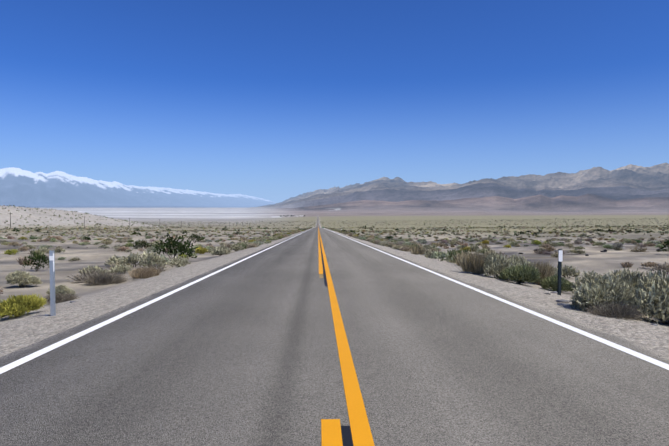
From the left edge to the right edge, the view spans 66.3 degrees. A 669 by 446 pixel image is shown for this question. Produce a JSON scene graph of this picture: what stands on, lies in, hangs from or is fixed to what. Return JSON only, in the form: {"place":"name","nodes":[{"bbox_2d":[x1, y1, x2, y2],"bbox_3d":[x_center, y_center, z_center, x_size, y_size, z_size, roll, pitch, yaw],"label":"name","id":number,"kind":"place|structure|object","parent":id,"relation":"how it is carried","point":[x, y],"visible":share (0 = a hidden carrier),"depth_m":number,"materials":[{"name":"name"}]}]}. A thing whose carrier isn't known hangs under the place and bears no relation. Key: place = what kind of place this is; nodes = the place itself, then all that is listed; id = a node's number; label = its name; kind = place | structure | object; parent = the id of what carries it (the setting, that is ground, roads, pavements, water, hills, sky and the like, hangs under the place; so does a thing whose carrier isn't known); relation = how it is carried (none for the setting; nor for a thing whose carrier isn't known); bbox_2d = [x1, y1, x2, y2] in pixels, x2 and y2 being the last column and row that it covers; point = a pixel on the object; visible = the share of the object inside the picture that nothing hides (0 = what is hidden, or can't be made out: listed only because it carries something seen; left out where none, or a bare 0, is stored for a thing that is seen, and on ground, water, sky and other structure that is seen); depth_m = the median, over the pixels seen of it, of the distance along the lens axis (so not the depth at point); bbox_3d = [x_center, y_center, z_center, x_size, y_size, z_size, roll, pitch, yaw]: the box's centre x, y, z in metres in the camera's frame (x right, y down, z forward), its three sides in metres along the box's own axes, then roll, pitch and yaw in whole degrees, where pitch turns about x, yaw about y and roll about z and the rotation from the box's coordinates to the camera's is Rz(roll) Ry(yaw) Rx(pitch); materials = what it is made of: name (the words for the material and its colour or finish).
{"place":"outdoors","nodes":[
{"label":"outdoors","id":0,"kind":"place"},
{"bbox_2d":[0,216,668,445],"bbox_3d":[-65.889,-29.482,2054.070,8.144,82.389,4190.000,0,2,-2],"label":"road asphalt","id":1,"kind":"structure","parent":0,"point":[244,353],"depth_m":5.57,"materials":[{"name":"grey asphalt"}]},
{"bbox_2d":[0,231,305,373],"bbox_3d":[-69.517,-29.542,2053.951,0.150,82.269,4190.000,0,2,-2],"label":"white road line","id":2,"kind":"object","parent":1,"relation":"on","point":[5,368],"visible":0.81,"depth_m":7.79,"materials":[{"name":"paint"}]},
{"bbox_2d":[318,230,322,273],"bbox_3d":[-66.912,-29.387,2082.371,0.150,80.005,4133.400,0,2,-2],"label":"yellow road line","id":3,"kind":"object","parent":1,"relation":"on","point":[320,262],"visible":0.98,"depth_m":24.43,"materials":[{"name":"paint"}]},
{"bbox_2d":[318,229,327,285],"bbox_3d":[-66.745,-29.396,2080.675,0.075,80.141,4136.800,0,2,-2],"label":"black road stripe","id":4,"kind":"object","parent":1,"relation":"on","point":[325,278],"visible":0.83,"depth_m":18.70,"materials":[{"name":"black paint"}]},
{"bbox_2d":[321,419,342,445],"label":"dashed center line","id":5,"kind":"object","parent":1,"relation":"on","point":[331,434],"visible":1,"depth_m":3.86,"materials":[{"name":"paint"}]},
{"bbox_2d":[318,228,374,445],"bbox_3d":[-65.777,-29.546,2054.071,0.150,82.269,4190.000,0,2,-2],"label":"yellow road line","id":6,"kind":"object","parent":1,"relation":"on","point":[360,428],"visible":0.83,"depth_m":5.12,"materials":[{"name":"paint"}]},
{"bbox_2d":[341,426,352,445],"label":"black road stripe","id":7,"kind":"object","parent":1,"relation":"on","point":[346,433],"visible":1,"depth_m":3.78,"materials":[{"name":"black paint"}]},
{"bbox_2d":[324,228,668,369],"bbox_3d":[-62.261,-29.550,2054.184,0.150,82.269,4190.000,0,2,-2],"label":"white road line","id":8,"kind":"object","parent":1,"relation":"on","point":[633,353],"visible":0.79,"depth_m":7.90,"materials":[{"name":"paint"}]},
{"bbox_2d":[0,163,668,356],"bbox_3d":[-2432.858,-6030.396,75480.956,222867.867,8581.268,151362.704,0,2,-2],"label":"desert terrain","id":9,"kind":"structure","parent":0,"point":[632,192],"depth_m":1605.76,"materials":[{"name":"beige sand"}]},
{"bbox_2d":[49,250,55,315],"bbox_3d":[-5.246,1.245,9.521,0.094,1.470,0.036,0,2,-2],"label":"delineator","id":10,"kind":"object","parent":9,"relation":"on","point":[52,283],"visible":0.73,"depth_m":9.51,"materials":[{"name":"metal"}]},
{"bbox_2d":[0,250,668,324],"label":"shrubs","id":11,"kind":"object","parent":9,"relation":"on","point":[628,295],"visible":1,"depth_m":10.69,"materials":[{"name":"green plant"}]},
{"bbox_2d":[0,231,668,283],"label":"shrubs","id":12,"kind":"object","parent":9,"relation":"on","point":[115,263],"visible":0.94,"depth_m":40.54,"materials":[{"name":"green plant"}]},
{"bbox_2d":[0,225,668,239],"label":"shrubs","id":13,"kind":"object","parent":9,"relation":"on","point":[344,232],"visible":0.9,"depth_m":165.18,"materials":[{"name":"green plant"}]},
{"bbox_2d":[0,205,668,229],"bbox_3d":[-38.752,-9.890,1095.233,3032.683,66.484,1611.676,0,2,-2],"label":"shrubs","id":14,"kind":"object","parent":9,"relation":"on","point":[265,228],"visible":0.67,"depth_m":593.53,"materials":[{"name":"green plant"}]},
{"bbox_2d":[7,232,666,255],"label":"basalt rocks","id":15,"kind":"object","parent":9,"relation":"on","point":[478,245],"visible":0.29,"depth_m":61.22,"materials":[{"name":"black stone"}]},
{"bbox_2d":[70,291,657,325],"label":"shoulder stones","id":16,"kind":"object","parent":9,"relation":"on","point":[564,301],"visible":0.69,"depth_m":11.11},
{"bbox_2d":[557,249,562,294],"bbox_3d":[5.933,1.418,13.487,0.105,1.470,0.045,0,2,-2],"label":"delineator","id":17,"kind":"object","parent":9,"relation":"on","point":[560,255],"visible":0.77,"depth_m":13.48,"materials":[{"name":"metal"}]},
{"bbox_2d":[0,0,668,202],"label":"sky","id":18,"kind":"structure","parent":0,"point":[277,101],"materials":[{"name":"blue"}]}
]}

